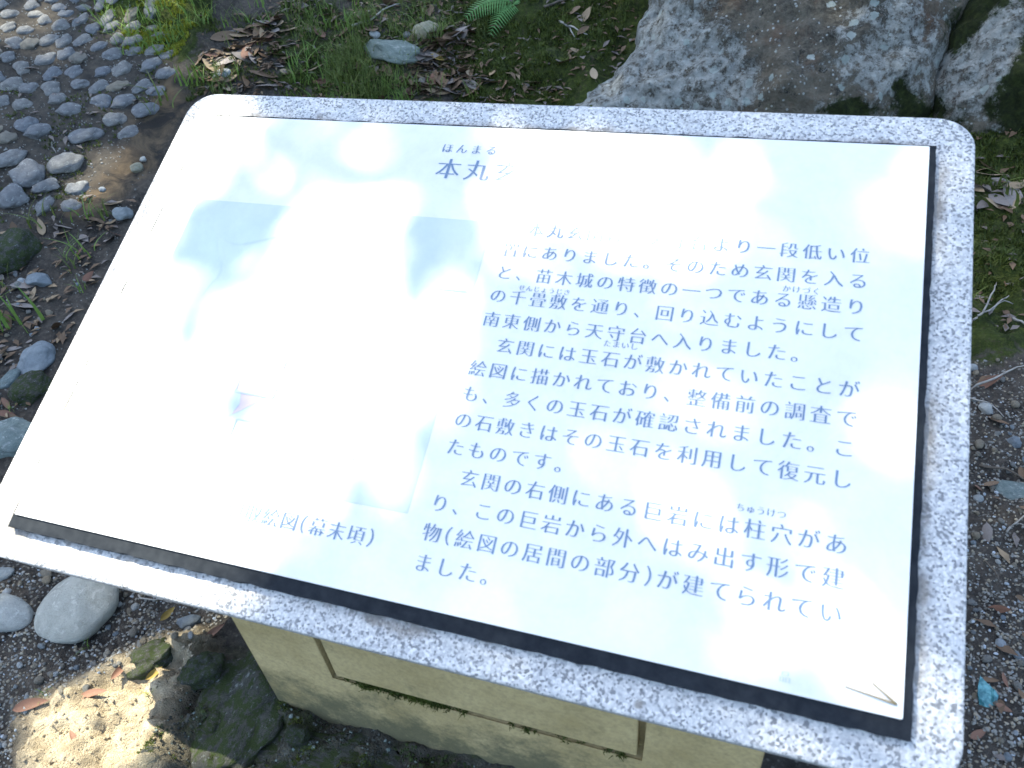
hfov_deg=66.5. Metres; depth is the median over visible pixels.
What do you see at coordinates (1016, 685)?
pebble
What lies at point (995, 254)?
moss
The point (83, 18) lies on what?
cobblestone
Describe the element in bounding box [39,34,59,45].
cobblestone
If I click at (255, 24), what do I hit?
fallen leaf
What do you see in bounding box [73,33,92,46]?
cobblestone
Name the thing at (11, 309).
grass tuft
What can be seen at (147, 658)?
stone
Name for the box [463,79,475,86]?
fallen leaf
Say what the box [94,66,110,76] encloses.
cobblestone
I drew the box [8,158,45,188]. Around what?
cobblestone
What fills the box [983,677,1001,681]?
fallen leaf
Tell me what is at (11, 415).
fallen leaf
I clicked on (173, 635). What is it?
pebble
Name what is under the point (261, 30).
fallen leaf
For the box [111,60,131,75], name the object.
cobblestone
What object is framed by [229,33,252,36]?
fallen leaf
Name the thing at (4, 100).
cobblestone
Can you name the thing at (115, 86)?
cobblestone
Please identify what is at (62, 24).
cobblestone
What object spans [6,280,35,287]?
fallen leaf
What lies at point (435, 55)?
fallen leaf
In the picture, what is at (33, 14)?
cobblestone
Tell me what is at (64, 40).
cobblestone
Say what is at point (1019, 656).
pebble
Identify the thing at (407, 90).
fallen leaf
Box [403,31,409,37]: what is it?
stone
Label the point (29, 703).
fallen leaf
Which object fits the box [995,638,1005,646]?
stone
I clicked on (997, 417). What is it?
pebble
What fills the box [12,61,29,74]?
cobblestone
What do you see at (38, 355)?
stone
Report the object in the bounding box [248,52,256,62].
fallen leaf
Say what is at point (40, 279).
stone
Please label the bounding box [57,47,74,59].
cobblestone
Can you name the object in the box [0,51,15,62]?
cobblestone
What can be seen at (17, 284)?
pebble
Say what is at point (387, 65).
fallen leaf
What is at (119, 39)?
cobblestone
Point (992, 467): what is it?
twig
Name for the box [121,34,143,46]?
cobblestone
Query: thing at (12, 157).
cobblestone
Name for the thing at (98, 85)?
cobblestone
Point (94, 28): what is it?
cobblestone
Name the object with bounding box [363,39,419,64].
stone
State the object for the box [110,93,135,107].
cobblestone
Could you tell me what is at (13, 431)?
stone
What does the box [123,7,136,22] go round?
cobblestone
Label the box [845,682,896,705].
pine needle
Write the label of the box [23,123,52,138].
cobblestone
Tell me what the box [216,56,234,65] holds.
fallen leaf
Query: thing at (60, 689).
pebble
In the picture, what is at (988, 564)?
twig
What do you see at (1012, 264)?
leaf litter
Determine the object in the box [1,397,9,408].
fallen leaf
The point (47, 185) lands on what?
cobblestone
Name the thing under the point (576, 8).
fallen leaf
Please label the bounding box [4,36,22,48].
cobblestone
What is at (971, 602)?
pebble
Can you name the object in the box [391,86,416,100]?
grass tuft
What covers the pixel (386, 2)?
fallen leaf
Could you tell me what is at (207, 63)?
fallen leaf
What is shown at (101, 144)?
gravel
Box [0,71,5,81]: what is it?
cobblestone
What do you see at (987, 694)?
plastic shard
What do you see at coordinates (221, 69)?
fallen leaf
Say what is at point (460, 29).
fallen leaf
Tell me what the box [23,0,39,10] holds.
cobblestone
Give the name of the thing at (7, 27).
cobblestone
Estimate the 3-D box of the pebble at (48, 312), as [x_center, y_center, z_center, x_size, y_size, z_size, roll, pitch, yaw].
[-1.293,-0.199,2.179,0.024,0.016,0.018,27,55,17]
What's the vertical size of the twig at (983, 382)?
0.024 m
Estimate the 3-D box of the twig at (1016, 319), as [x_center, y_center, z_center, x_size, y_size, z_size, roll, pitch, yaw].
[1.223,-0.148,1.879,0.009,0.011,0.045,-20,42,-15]
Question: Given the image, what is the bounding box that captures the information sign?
[0,94,974,767]
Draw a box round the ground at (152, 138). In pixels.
[0,0,1023,767]
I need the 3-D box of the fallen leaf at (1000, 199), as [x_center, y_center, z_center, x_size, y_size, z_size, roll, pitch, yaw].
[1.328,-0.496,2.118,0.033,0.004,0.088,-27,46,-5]
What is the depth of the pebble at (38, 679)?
1.39 m
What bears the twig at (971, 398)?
on the ground at (152, 138)
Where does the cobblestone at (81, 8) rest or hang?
on the ground at (152, 138)
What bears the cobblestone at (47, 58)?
on the ground at (152, 138)
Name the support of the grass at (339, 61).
on the ground at (152, 138)
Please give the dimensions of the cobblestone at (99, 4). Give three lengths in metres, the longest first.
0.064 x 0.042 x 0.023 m
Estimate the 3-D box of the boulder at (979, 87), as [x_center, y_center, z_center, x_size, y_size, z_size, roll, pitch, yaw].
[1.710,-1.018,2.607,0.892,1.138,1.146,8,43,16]
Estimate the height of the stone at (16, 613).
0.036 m
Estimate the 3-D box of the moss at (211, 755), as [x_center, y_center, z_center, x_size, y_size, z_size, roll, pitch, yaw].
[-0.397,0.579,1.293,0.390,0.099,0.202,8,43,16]
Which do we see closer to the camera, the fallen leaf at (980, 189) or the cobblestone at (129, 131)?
the fallen leaf at (980, 189)
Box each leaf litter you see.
[0,0,1023,698]
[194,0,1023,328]
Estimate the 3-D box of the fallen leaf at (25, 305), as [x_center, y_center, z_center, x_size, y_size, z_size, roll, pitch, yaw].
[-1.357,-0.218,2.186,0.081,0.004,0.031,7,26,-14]
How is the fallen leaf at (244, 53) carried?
on the ground at (152, 138)
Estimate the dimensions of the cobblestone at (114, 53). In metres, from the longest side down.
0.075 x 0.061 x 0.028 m
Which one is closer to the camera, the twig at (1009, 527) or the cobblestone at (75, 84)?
the twig at (1009, 527)
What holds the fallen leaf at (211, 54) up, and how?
on the ground at (152, 138)
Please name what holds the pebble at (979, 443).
on the ground at (152, 138)
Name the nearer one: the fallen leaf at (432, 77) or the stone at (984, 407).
the stone at (984, 407)
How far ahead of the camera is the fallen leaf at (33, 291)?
2.22 m
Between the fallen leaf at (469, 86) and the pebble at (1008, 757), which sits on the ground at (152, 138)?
the pebble at (1008, 757)
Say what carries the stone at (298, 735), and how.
on the ground at (152, 138)
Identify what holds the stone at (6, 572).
on the ground at (152, 138)
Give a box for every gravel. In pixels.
[0,0,169,221]
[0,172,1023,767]
[16,629,207,766]
[141,687,472,767]
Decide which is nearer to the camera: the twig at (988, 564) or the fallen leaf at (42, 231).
the twig at (988, 564)
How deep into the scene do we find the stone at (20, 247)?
2.27 m
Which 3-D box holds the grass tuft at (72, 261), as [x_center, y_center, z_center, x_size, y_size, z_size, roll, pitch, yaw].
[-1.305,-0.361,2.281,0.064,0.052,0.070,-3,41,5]
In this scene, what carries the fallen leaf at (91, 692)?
on the ground at (152, 138)
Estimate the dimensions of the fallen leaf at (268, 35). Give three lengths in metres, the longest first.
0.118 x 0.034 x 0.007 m
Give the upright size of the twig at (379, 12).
0.035 m
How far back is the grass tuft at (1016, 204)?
2.11 m
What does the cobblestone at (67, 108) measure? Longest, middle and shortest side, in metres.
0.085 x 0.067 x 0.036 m
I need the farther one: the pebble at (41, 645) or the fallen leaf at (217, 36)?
the fallen leaf at (217, 36)
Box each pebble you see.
[2,588,11,593]
[11,281,20,289]
[16,662,22,667]
[31,663,38,668]
[33,676,43,683]
[37,643,44,648]
[39,569,51,576]
[42,576,51,584]
[45,309,52,315]
[58,685,64,694]
[90,661,96,666]
[103,650,110,656]
[128,628,137,636]
[131,603,139,610]
[139,637,146,643]
[170,632,178,639]
[188,631,193,638]
[967,599,975,605]
[971,364,977,370]
[971,532,979,538]
[971,692,977,698]
[975,439,984,448]
[982,655,992,662]
[991,414,1002,419]
[997,518,1004,523]
[998,737,1004,743]
[1003,752,1012,761]
[1011,400,1019,407]
[1012,681,1022,690]
[1013,651,1020,658]
[1016,660,1023,666]
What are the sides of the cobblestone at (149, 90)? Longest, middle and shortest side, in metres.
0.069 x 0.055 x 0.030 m
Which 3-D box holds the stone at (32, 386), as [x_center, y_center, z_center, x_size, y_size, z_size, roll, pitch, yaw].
[-1.221,0.013,1.980,0.092,0.055,0.108,18,50,15]
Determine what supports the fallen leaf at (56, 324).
on the ground at (152, 138)
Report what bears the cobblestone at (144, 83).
on the ground at (152, 138)
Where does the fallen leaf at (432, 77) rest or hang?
on the ground at (152, 138)
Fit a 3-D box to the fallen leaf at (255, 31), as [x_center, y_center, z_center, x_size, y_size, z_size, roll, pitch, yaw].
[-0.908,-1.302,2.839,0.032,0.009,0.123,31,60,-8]
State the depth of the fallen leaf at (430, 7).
2.86 m
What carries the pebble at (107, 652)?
on the ground at (152, 138)
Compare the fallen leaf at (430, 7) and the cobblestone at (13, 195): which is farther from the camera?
the fallen leaf at (430, 7)
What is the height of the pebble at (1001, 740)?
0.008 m
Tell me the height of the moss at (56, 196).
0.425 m
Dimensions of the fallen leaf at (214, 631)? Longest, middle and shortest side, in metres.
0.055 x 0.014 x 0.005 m
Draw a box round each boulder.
[574,0,968,117]
[932,0,1023,135]
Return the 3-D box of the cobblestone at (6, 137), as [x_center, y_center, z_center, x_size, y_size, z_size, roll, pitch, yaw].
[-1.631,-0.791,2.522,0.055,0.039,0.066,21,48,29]
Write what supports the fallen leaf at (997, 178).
on the moss at (995, 254)
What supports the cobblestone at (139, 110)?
on the ground at (152, 138)
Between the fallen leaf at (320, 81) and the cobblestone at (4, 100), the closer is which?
the cobblestone at (4, 100)
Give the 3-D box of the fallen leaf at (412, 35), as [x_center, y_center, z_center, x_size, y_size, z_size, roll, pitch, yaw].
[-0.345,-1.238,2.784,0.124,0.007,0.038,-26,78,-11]
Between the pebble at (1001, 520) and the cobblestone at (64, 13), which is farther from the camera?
the cobblestone at (64, 13)
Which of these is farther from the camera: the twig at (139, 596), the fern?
the fern
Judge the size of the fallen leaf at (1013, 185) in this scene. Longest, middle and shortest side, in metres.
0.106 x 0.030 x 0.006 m
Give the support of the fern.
on the ground at (152, 138)
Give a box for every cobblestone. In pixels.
[0,0,7,9]
[0,9,19,18]
[0,22,15,32]
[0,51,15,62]
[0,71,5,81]
[0,77,22,90]
[0,95,9,105]
[0,131,17,143]
[0,148,27,167]
[0,183,29,208]
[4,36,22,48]
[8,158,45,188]
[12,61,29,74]
[12,98,32,109]
[13,116,38,132]
[16,25,33,33]
[18,82,37,92]
[20,37,38,49]
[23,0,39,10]
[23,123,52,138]
[27,10,43,17]
[31,177,59,193]
[34,52,55,65]
[35,196,54,216]
[37,14,51,24]
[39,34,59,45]
[40,81,60,95]
[42,66,62,80]
[44,0,58,3]
[46,152,83,173]
[48,93,66,104]
[51,3,66,11]
[51,18,69,30]
[55,33,71,47]
[55,102,81,116]
[57,10,73,16]
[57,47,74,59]
[61,199,81,211]
[64,65,82,78]
[64,180,89,194]
[67,127,104,143]
[68,52,87,63]
[70,79,89,89]
[72,12,88,26]
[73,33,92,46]
[75,4,90,11]
[85,22,100,33]
[88,79,108,93]
[89,93,111,107]
[90,41,107,51]
[94,0,104,12]
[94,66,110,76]
[100,9,113,26]
[101,47,122,59]
[102,20,117,32]
[102,112,126,126]
[106,0,117,4]
[106,80,129,90]
[110,32,124,44]
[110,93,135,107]
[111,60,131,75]
[117,125,138,138]
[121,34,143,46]
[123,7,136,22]
[123,20,141,31]
[125,46,142,55]
[131,78,152,93]
[131,102,159,117]
[140,57,162,72]
[143,6,156,19]
[144,0,154,6]
[144,44,163,55]
[145,25,156,30]
[145,86,165,95]
[155,67,176,78]
[158,49,173,58]
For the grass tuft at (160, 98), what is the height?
0.100 m
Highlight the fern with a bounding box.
[464,0,519,36]
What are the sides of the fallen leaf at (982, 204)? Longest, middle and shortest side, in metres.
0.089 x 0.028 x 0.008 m
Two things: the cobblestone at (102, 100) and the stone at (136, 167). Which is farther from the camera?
the cobblestone at (102, 100)
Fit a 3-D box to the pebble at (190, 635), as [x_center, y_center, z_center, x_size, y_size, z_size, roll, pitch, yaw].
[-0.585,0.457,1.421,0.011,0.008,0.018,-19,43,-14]
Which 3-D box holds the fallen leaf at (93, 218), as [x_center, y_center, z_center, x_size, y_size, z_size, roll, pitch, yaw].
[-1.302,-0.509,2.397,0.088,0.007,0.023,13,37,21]
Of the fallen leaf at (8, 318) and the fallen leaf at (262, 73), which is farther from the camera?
the fallen leaf at (262, 73)
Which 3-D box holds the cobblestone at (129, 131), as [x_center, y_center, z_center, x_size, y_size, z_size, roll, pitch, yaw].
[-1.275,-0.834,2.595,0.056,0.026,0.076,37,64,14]
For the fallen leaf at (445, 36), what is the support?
on the ground at (152, 138)
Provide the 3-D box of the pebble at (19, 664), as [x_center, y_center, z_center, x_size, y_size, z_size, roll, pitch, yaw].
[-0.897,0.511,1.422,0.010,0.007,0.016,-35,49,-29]
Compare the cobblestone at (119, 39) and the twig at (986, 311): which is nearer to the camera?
the twig at (986, 311)
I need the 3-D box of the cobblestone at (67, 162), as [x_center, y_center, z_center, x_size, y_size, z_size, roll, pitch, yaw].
[-1.429,-0.707,2.499,0.119,0.052,0.080,-32,47,-27]
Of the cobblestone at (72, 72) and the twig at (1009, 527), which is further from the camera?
the cobblestone at (72, 72)
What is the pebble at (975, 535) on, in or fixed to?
on the ground at (152, 138)
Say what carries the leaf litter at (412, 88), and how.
on the ground at (152, 138)
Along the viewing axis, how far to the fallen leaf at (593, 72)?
2.63 m
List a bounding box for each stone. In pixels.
[0,227,42,273]
[0,368,20,388]
[0,416,30,458]
[0,567,14,580]
[0,593,33,631]
[7,370,51,406]
[16,341,55,375]
[25,272,51,286]
[34,576,118,643]
[82,684,89,691]
[99,187,105,191]
[112,207,133,220]
[126,637,172,679]
[130,162,143,172]
[140,156,145,161]
[176,614,200,628]
[177,651,225,690]
[190,650,288,767]
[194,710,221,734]
[213,68,230,77]
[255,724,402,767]
[284,723,310,747]
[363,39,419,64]
[369,31,380,38]
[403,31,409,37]
[412,20,438,38]
[973,494,983,501]
[978,402,992,414]
[994,480,1023,499]
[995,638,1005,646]
[1007,436,1021,447]
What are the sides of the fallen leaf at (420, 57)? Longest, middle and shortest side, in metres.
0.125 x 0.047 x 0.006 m
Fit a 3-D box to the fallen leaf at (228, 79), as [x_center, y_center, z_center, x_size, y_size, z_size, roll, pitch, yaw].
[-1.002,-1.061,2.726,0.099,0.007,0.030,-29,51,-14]
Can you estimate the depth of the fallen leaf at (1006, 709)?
1.22 m
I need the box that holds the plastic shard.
[977,676,998,706]
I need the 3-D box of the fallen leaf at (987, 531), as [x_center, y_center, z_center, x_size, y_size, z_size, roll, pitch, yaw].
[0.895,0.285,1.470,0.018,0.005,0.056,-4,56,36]
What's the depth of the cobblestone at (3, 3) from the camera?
2.81 m
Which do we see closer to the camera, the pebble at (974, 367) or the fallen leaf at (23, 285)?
the pebble at (974, 367)
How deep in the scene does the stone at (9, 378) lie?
2.00 m
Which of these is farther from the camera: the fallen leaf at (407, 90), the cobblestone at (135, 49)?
the cobblestone at (135, 49)
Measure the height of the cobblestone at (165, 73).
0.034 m
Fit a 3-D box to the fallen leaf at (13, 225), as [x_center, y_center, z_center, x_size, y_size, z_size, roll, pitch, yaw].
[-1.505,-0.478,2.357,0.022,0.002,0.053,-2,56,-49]
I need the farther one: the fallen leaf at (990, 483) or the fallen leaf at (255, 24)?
the fallen leaf at (255, 24)
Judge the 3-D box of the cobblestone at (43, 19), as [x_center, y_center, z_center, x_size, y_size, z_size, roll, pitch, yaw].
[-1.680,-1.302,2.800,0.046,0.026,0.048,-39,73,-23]
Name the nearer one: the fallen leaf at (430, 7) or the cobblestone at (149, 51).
the cobblestone at (149, 51)
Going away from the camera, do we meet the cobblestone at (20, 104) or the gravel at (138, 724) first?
the gravel at (138, 724)
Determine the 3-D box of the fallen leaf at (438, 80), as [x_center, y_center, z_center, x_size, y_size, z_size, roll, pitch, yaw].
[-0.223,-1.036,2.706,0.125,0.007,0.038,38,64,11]
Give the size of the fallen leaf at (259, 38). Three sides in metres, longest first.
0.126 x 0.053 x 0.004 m
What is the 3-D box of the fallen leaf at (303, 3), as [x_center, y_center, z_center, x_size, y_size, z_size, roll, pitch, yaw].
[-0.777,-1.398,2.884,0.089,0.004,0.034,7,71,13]
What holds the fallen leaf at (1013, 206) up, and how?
on the ground at (152, 138)
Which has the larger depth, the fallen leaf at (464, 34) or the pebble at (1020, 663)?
the fallen leaf at (464, 34)
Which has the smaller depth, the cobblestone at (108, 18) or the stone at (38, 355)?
the stone at (38, 355)
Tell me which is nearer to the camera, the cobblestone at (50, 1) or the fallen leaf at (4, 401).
the fallen leaf at (4, 401)
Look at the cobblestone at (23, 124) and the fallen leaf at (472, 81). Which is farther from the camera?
the fallen leaf at (472, 81)
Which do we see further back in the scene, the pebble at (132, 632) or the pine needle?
the pebble at (132, 632)
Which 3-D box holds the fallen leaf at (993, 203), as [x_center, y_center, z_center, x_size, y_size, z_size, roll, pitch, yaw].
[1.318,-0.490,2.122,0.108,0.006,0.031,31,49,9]
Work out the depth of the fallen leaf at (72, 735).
1.30 m
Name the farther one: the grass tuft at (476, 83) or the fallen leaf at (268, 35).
the fallen leaf at (268, 35)
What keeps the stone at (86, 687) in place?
on the ground at (152, 138)
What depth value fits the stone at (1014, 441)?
1.63 m
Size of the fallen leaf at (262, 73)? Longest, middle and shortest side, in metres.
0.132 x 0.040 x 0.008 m
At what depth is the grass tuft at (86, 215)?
2.39 m
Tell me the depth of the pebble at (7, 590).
1.55 m
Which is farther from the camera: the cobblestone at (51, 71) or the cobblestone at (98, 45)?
the cobblestone at (98, 45)
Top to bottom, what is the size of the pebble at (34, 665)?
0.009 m
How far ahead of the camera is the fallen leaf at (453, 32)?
2.74 m
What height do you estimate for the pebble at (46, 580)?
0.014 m
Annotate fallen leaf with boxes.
[0,410,14,416]
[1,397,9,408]
[3,310,11,327]
[4,414,21,418]
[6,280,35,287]
[6,346,21,350]
[10,222,16,227]
[12,303,32,307]
[12,697,52,711]
[27,287,35,302]
[37,218,45,234]
[51,322,60,328]
[68,728,75,740]
[79,234,87,240]
[81,688,109,698]
[82,271,93,280]
[84,217,98,220]
[111,666,123,678]
[145,666,161,679]
[160,607,173,620]
[194,51,203,66]
[202,58,217,70]
[204,53,220,56]
[206,624,223,635]
[210,31,236,40]
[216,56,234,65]
[217,64,224,75]
[219,74,236,82]
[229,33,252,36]
[232,52,250,61]
[234,28,251,33]
[241,46,251,58]
[242,76,249,85]
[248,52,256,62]
[248,70,277,77]
[252,37,268,39]
[253,16,279,25]
[253,22,264,35]
[255,19,275,24]
[257,32,274,41]
[257,84,284,85]
[259,27,266,41]
[292,2,308,8]
[313,26,325,36]
[313,78,327,83]
[365,27,377,30]
[382,0,394,4]
[382,62,392,77]
[403,88,412,97]
[406,34,419,40]
[415,46,426,59]
[421,3,433,15]
[421,51,439,60]
[423,88,449,94]
[424,69,446,77]
[428,73,435,84]
[431,53,451,60]
[434,75,451,86]
[437,36,461,40]
[443,32,457,38]
[443,88,459,94]
[447,31,463,34]
[448,80,461,91]
[452,24,470,36]
[458,68,467,71]
[461,28,467,38]
[462,82,481,96]
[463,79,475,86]
[466,83,478,89]
[569,6,579,13]
[577,26,588,34]
[580,4,592,20]
[590,68,597,80]
[970,729,985,739]
[974,182,985,194]
[974,184,990,191]
[977,200,988,208]
[979,371,1005,387]
[980,481,998,485]
[982,523,992,541]
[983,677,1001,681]
[984,197,1003,209]
[987,605,1010,612]
[988,193,1010,206]
[988,416,1009,425]
[991,177,1010,193]
[995,703,1011,711]
[998,205,1012,212]
[998,699,1004,713]
[1002,673,1008,687]
[1003,184,1023,205]
[1007,180,1023,188]
[1008,195,1020,208]
[1015,595,1023,601]
[1018,466,1023,477]
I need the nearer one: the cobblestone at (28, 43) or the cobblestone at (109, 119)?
the cobblestone at (109, 119)
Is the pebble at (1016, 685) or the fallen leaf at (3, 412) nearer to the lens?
the pebble at (1016, 685)
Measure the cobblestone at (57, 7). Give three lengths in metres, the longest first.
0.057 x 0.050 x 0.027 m
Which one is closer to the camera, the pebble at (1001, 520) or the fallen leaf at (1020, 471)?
the pebble at (1001, 520)
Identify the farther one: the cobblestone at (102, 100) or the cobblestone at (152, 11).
the cobblestone at (152, 11)
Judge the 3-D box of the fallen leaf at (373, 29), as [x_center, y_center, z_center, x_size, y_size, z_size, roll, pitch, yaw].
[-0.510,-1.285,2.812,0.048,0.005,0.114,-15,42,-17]
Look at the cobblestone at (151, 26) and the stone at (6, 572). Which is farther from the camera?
the cobblestone at (151, 26)
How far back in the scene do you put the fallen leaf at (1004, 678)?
1.26 m
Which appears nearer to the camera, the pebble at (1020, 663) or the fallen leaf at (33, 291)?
the pebble at (1020, 663)
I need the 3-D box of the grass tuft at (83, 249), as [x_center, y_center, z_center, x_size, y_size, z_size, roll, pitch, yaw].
[-1.294,-0.426,2.304,0.147,0.088,0.160,8,43,16]
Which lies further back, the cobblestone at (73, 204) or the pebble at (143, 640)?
the cobblestone at (73, 204)
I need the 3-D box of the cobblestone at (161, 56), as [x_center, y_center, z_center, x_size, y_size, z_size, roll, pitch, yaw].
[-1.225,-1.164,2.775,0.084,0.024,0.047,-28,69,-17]
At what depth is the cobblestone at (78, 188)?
2.45 m
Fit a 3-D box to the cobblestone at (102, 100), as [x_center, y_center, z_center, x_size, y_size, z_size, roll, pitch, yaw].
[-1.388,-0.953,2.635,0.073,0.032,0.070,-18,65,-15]
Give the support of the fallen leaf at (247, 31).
on the ground at (152, 138)
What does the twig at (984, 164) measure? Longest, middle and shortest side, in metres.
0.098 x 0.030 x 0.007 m
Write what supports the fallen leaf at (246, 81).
on the ground at (152, 138)
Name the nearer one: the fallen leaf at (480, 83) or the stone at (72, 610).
the stone at (72, 610)
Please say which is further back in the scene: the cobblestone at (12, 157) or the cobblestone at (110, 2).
the cobblestone at (110, 2)
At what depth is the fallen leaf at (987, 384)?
1.77 m
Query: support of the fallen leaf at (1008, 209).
on the ground at (152, 138)
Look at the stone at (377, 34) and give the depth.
2.79 m
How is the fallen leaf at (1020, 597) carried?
on the ground at (152, 138)
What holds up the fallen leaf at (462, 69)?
on the ground at (152, 138)
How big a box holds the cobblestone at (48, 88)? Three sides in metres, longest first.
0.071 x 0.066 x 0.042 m
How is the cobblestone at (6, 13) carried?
on the ground at (152, 138)
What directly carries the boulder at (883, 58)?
on the ground at (152, 138)
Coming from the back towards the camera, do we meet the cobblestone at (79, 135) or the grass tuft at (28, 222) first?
the cobblestone at (79, 135)
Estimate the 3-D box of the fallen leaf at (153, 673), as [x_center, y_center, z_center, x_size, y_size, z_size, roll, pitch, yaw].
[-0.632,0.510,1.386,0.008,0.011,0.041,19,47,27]
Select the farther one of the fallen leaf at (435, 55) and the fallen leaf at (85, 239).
the fallen leaf at (435, 55)
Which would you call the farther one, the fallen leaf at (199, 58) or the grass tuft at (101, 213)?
the fallen leaf at (199, 58)
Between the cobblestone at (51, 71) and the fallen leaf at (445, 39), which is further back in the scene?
the fallen leaf at (445, 39)
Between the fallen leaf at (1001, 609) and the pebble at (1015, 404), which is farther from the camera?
the pebble at (1015, 404)
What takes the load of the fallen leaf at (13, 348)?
on the ground at (152, 138)
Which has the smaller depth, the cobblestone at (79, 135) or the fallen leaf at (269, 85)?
the cobblestone at (79, 135)
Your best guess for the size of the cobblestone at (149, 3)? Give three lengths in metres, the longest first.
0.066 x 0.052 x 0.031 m
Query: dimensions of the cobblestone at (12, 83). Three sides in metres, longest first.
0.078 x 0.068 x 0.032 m
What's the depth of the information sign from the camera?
1.07 m
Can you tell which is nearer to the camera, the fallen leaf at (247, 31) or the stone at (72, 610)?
the stone at (72, 610)
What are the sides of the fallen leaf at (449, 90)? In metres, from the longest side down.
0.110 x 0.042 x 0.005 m
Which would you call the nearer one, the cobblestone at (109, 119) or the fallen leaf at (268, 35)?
the cobblestone at (109, 119)
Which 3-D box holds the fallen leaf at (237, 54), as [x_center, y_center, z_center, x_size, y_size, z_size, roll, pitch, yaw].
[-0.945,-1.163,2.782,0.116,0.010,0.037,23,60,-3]
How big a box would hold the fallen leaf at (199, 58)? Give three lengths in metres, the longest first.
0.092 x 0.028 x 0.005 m
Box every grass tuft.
[0,287,44,333]
[6,192,82,228]
[45,230,107,259]
[56,253,76,273]
[66,192,108,221]
[67,277,85,292]
[77,199,109,220]
[120,70,183,113]
[172,56,203,85]
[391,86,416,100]
[460,68,484,98]
[972,285,986,301]
[976,161,1022,206]
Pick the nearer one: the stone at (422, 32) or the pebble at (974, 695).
the pebble at (974, 695)
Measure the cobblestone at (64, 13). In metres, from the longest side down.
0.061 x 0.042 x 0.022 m
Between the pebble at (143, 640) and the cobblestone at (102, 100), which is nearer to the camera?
the pebble at (143, 640)
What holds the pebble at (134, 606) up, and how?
on the ground at (152, 138)
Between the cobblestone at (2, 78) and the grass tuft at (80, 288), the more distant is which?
the cobblestone at (2, 78)
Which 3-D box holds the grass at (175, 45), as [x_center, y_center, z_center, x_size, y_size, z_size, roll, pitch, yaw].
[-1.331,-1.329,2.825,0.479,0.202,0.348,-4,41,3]
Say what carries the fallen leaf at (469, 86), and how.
on the fallen leaf at (480, 83)
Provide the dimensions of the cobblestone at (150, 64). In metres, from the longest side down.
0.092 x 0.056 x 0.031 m
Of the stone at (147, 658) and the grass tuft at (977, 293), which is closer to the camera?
the stone at (147, 658)
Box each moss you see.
[0,0,168,222]
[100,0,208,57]
[136,702,378,766]
[185,0,1023,333]
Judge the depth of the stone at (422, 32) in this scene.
2.77 m
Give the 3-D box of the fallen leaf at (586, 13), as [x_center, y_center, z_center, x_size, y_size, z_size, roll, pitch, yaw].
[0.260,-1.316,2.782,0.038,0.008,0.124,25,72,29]
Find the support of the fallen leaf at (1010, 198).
on the ground at (152, 138)
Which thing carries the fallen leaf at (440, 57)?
on the ground at (152, 138)
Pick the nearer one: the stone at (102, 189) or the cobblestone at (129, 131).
the stone at (102, 189)
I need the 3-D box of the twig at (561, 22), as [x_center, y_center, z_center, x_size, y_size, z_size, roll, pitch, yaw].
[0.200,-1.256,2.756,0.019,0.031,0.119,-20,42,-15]
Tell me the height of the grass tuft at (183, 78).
0.097 m
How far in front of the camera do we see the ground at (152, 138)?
1.99 m
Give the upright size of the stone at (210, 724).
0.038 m
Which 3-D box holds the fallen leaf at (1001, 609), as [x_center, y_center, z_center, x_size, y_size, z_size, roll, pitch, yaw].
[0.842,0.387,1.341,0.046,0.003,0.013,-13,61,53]
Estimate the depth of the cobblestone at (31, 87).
2.63 m
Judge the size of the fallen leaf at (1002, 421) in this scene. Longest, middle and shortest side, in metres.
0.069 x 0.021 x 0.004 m
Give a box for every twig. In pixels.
[138,594,177,603]
[352,3,399,25]
[544,0,565,7]
[560,21,574,36]
[970,365,1023,389]
[970,397,1003,416]
[972,282,1012,322]
[975,159,1001,173]
[979,464,1023,479]
[984,560,999,580]
[1005,515,1023,532]
[1011,317,1023,323]
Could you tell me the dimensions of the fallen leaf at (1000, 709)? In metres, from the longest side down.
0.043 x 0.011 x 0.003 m
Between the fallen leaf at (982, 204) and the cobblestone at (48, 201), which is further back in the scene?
the cobblestone at (48, 201)
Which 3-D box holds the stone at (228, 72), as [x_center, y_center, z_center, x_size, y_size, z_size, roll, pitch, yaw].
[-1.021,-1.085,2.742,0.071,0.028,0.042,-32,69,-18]
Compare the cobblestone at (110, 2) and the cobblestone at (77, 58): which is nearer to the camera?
the cobblestone at (77, 58)
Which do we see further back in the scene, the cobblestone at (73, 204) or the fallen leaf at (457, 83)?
the fallen leaf at (457, 83)
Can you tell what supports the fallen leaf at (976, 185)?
on the ground at (152, 138)
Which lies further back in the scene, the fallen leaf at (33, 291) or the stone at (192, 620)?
the fallen leaf at (33, 291)
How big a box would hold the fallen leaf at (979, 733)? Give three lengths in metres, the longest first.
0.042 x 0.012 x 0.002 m

